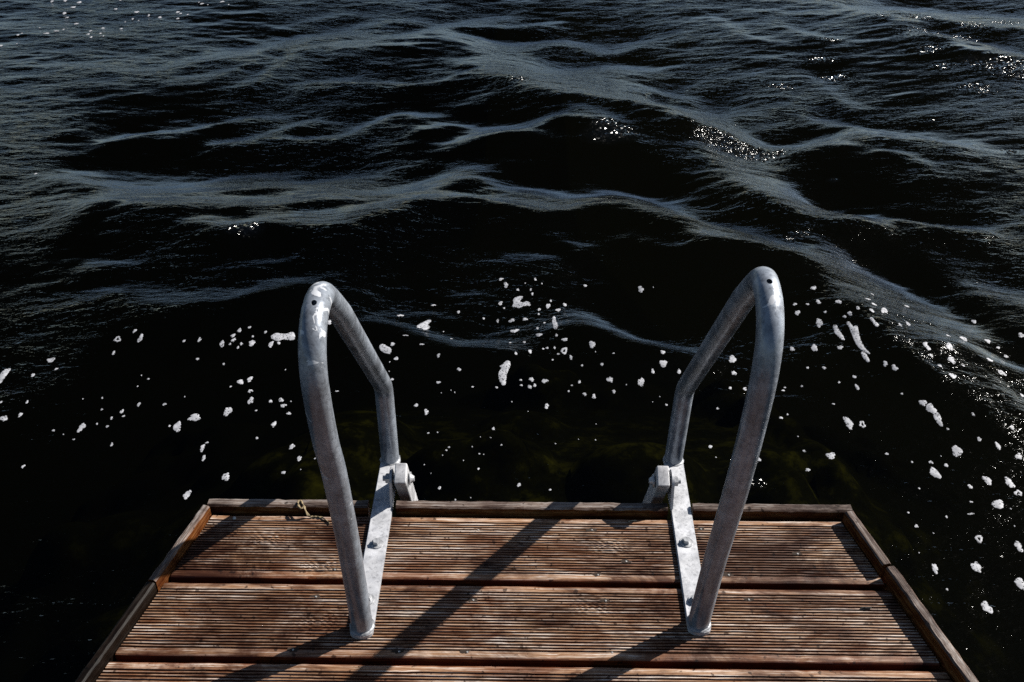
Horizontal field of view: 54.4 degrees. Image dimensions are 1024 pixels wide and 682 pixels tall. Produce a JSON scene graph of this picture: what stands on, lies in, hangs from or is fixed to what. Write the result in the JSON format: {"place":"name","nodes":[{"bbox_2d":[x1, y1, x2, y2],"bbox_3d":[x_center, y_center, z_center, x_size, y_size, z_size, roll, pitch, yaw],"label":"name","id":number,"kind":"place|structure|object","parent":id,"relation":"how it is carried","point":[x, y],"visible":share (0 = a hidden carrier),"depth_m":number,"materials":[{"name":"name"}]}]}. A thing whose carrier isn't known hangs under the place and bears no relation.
{"place":"outdoors","nodes":[
{"label":"outdoors","id":0,"kind":"place"},
{"bbox_2d":[0,0,1023,681],"bbox_3d":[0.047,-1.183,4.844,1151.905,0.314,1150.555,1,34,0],"label":"lake water","id":1,"kind":"structure","parent":0,"point":[210,174],"depth_m":3.44,"materials":[{"name":"black liquid"}]},
{"bbox_2d":[0,368,9,382],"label":"foam fleck","id":2,"kind":"object","parent":1,"relation":"on","point":[5,373],"visible":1,"depth_m":2.95},
{"bbox_2d":[77,423,85,431],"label":"foam fleck","id":3,"kind":"object","parent":1,"relation":"on","point":[82,425],"visible":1,"depth_m":2.76},
{"bbox_2d":[173,421,180,431],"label":"foam fleck","id":4,"kind":"object","parent":1,"relation":"on","point":[176,426],"visible":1,"depth_m":2.75},
{"bbox_2d":[183,490,191,498],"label":"foam fleck","id":5,"kind":"object","parent":1,"relation":"on","point":[187,494],"visible":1,"depth_m":2.56},
{"bbox_2d":[187,414,200,420],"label":"foam fleck","id":6,"kind":"object","parent":1,"relation":"on","point":[193,416],"visible":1,"depth_m":2.78},
{"bbox_2d":[222,472,228,479],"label":"foam fleck","id":7,"kind":"object","parent":1,"relation":"on","point":[224,477],"visible":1,"depth_m":2.61},
{"bbox_2d":[224,407,231,415],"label":"foam fleck","id":8,"kind":"object","parent":1,"relation":"on","point":[227,410],"visible":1,"depth_m":2.80},
{"bbox_2d":[271,332,294,340],"bbox_3d":[-0.699,-0.013,3.037,0.073,0.010,0.036,-6,35,-10],"label":"foam patch","id":9,"kind":"object","parent":1,"relation":"on","point":[281,337],"visible":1,"depth_m":3.04,"materials":[{"name":"white liquid"}]},
{"bbox_2d":[379,344,390,353],"bbox_3d":[-0.381,0.024,2.993,0.054,0.005,0.028,28,43,34],"label":"foam patch","id":10,"kind":"object","parent":1,"relation":"on","point":[387,349],"visible":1,"depth_m":2.99,"materials":[{"name":"white liquid"}]},
{"bbox_2d":[417,320,430,329],"bbox_3d":[-0.278,-0.051,3.136,0.042,0.014,0.077,1,34,0],"label":"foam patch","id":11,"kind":"object","parent":1,"relation":"on","point":[421,325],"visible":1,"depth_m":3.14,"materials":[{"name":"white liquid"}]},
{"bbox_2d":[498,361,509,384],"bbox_3d":[-0.025,0.092,2.897,0.031,0.020,0.100,6,35,9],"label":"foam patch","id":12,"kind":"object","parent":1,"relation":"on","point":[504,368],"visible":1,"depth_m":2.90,"materials":[{"name":"white liquid"}]},
{"bbox_2d":[16,2,1014,552],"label":"foam specks","id":13,"kind":"object","parent":1,"relation":"on","point":[454,392],"visible":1,"depth_m":2.81,"materials":[{"name":"white liquid"}]},
{"bbox_2d":[512,296,529,307],"bbox_3d":[0.031,-0.127,3.249,0.060,0.007,0.066,1,34,0],"label":"foam patch","id":14,"kind":"object","parent":1,"relation":"on","point":[517,301],"visible":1,"depth_m":3.24,"materials":[{"name":"white liquid"}]},
{"bbox_2d":[75,499,978,681],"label":"swimming dock","id":15,"kind":"object","parent":1,"relation":"in","point":[474,591],"visible":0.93,"depth_m":1.60,"materials":[{"name":"brown wood"}]},
{"bbox_2d":[297,500,329,523],"bbox_3d":[-0.352,0.304,1.756,0.074,0.021,0.018,20,39,27],"label":"dry stalk","id":16,"kind":"object","parent":15,"relation":"on","point":[304,508],"visible":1,"depth_m":1.76,"materials":[{"name":"beige plant"}]},
{"bbox_2d":[298,281,414,638],"bbox_3d":[-0.215,0.101,1.524,0.080,0.617,0.504,1,34,0],"label":"handrail","id":17,"kind":"object","parent":15,"relation":"on","point":[323,301],"visible":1,"depth_m":1.41,"materials":[{"name":"metal"}]},
{"bbox_2d":[394,463,669,503],"bbox_3d":[0.037,0.506,2.308,0.482,1.100,0.656,1,34,0],"label":"swim ladder","id":18,"kind":"object","parent":15,"relation":"attached to","point":[654,495],"visible":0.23,"depth_m":1.76,"materials":[{"name":"silver metal"}]},
{"bbox_2d":[649,266,783,635],"bbox_3d":[0.289,0.092,1.532,0.092,0.626,0.481,1,34,0],"label":"handrail","id":19,"kind":"object","parent":15,"relation":"on","point":[759,288],"visible":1,"depth_m":1.41,"materials":[{"name":"metal"}]},
{"bbox_2d":[552,317,557,328],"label":"foam patch","id":20,"kind":"object","parent":1,"relation":"on","point":[554,323],"visible":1,"depth_m":3.11,"materials":[{"name":"white liquid"}]},
{"bbox_2d":[589,341,594,347],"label":"foam fleck","id":21,"kind":"object","parent":1,"relation":"on","point":[591,343],"visible":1,"depth_m":2.98},
{"bbox_2d":[638,378,643,385],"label":"foam fleck","id":22,"kind":"object","parent":1,"relation":"on","point":[641,382],"visible":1,"depth_m":2.85},
{"bbox_2d":[659,360,666,366],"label":"foam fleck","id":23,"kind":"object","parent":1,"relation":"on","point":[662,363],"visible":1,"depth_m":2.90},
{"bbox_2d":[729,355,735,362],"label":"foam fleck","id":24,"kind":"object","parent":1,"relation":"on","point":[733,359],"visible":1,"depth_m":2.96},
{"bbox_2d":[811,344,817,350],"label":"foam fleck","id":25,"kind":"object","parent":1,"relation":"on","point":[813,347],"visible":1,"depth_m":2.95},
{"bbox_2d":[816,318,822,327],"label":"foam fleck","id":26,"kind":"object","parent":1,"relation":"on","point":[819,322],"visible":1,"depth_m":3.05},
{"bbox_2d":[826,452,834,458],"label":"foam fleck","id":27,"kind":"object","parent":1,"relation":"on","point":[830,456],"visible":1,"depth_m":2.64},
{"bbox_2d":[833,325,844,339],"bbox_3d":[0.979,-0.027,2.991,0.018,0.006,0.084,-3,34,-4],"label":"foam patch","id":28,"kind":"object","parent":1,"relation":"on","point":[839,334],"visible":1,"depth_m":2.99,"materials":[{"name":"white liquid"}]},
{"bbox_2d":[843,417,852,428],"bbox_3d":[0.921,0.224,2.720,0.022,0.008,0.051,-3,34,-5],"label":"foam fleck","id":29,"kind":"object","parent":1,"relation":"on","point":[848,421],"visible":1,"depth_m":2.72},
{"bbox_2d":[846,322,869,353],"bbox_3d":[1.026,-0.012,2.955,0.026,0.016,0.155,-1,34,-2],"label":"foam patch","id":30,"kind":"object","parent":1,"relation":"on","point":[858,342],"visible":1,"depth_m":2.96,"materials":[{"name":"white liquid"}]},
{"bbox_2d":[861,352,868,361],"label":"foam patch","id":31,"kind":"object","parent":1,"relation":"on","point":[866,358],"visible":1,"depth_m":2.89,"materials":[{"name":"white liquid"}]},
{"bbox_2d":[919,400,926,405],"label":"foam fleck","id":32,"kind":"object","parent":1,"relation":"on","point":[922,402],"visible":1,"depth_m":2.74},
{"bbox_2d":[923,342,930,349],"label":"foam patch","id":33,"kind":"object","parent":1,"relation":"on","point":[925,344],"visible":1,"depth_m":2.90,"materials":[{"name":"white liquid"}]},
{"bbox_2d":[926,403,936,413],"bbox_3d":[1.145,0.185,2.720,0.027,0.009,0.038,1,34,0],"label":"foam fleck","id":34,"kind":"object","parent":1,"relation":"on","point":[930,408],"visible":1,"depth_m":2.72},
{"bbox_2d":[929,467,940,478],"bbox_3d":[1.091,0.341,2.573,0.024,0.005,0.043,-8,35,-12],"label":"foam fleck","id":35,"kind":"object","parent":1,"relation":"on","point":[937,474],"visible":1,"depth_m":2.57},
{"bbox_2d":[932,564,937,573],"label":"foam fleck","id":36,"kind":"object","parent":1,"relation":"on","point":[935,568],"visible":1,"depth_m":2.34},
{"bbox_2d":[934,412,942,425],"bbox_3d":[1.153,0.211,2.695,0.020,0.011,0.049,1,34,0],"label":"foam fleck","id":37,"kind":"object","parent":1,"relation":"on","point":[939,422],"visible":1,"depth_m":2.70},
{"bbox_2d":[946,343,952,349],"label":"foam fleck","id":38,"kind":"object","parent":1,"relation":"on","point":[949,346],"visible":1,"depth_m":2.91},
{"bbox_2d":[952,445,962,456],"bbox_3d":[1.172,0.290,2.620,0.028,0.008,0.040,1,34,0],"label":"foam fleck","id":39,"kind":"object","parent":1,"relation":"on","point":[955,449],"visible":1,"depth_m":2.62},
{"bbox_2d":[971,562,980,571],"bbox_3d":[1.090,0.530,2.337,0.023,0.001,0.036,1,34,0],"label":"foam fleck","id":40,"kind":"object","parent":1,"relation":"on","point":[977,566],"visible":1,"depth_m":2.34},
{"bbox_2d":[975,535,981,542],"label":"foam fleck","id":41,"kind":"object","parent":1,"relation":"on","point":[980,537],"visible":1,"depth_m":2.41},
{"bbox_2d":[981,601,992,613],"bbox_3d":[1.068,0.599,2.239,0.022,0.001,0.037,1,34,0],"label":"foam fleck","id":42,"kind":"object","parent":1,"relation":"on","point":[987,607],"visible":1,"depth_m":2.24},
{"bbox_2d":[982,476,991,484],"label":"foam fleck","id":43,"kind":"object","parent":1,"relation":"on","point":[988,481],"visible":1,"depth_m":2.55},
{"bbox_2d":[992,499,1003,508],"bbox_3d":[1.214,0.407,2.487,0.032,0.003,0.031,1,34,0],"label":"foam patch","id":44,"kind":"object","parent":1,"relation":"on","point":[1000,505],"visible":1,"depth_m":2.48,"materials":[{"name":"white liquid"}]},
{"bbox_2d":[1005,477,1014,487],"bbox_3d":[1.268,0.360,2.542,0.021,0.005,0.038,-6,35,-9],"label":"foam fleck","id":45,"kind":"object","parent":1,"relation":"on","point":[1009,483],"visible":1,"depth_m":2.54},
{"bbox_2d":[1014,541,1022,551],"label":"foam fleck","id":46,"kind":"object","parent":1,"relation":"on","point":[1018,545],"visible":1,"depth_m":2.39},
{"bbox_2d":[1014,578,1023,588],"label":"foam patch","id":47,"kind":"object","parent":1,"relation":"on","point":[1019,583],"visible":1,"depth_m":2.29,"materials":[{"name":"white liquid"}]}
]}

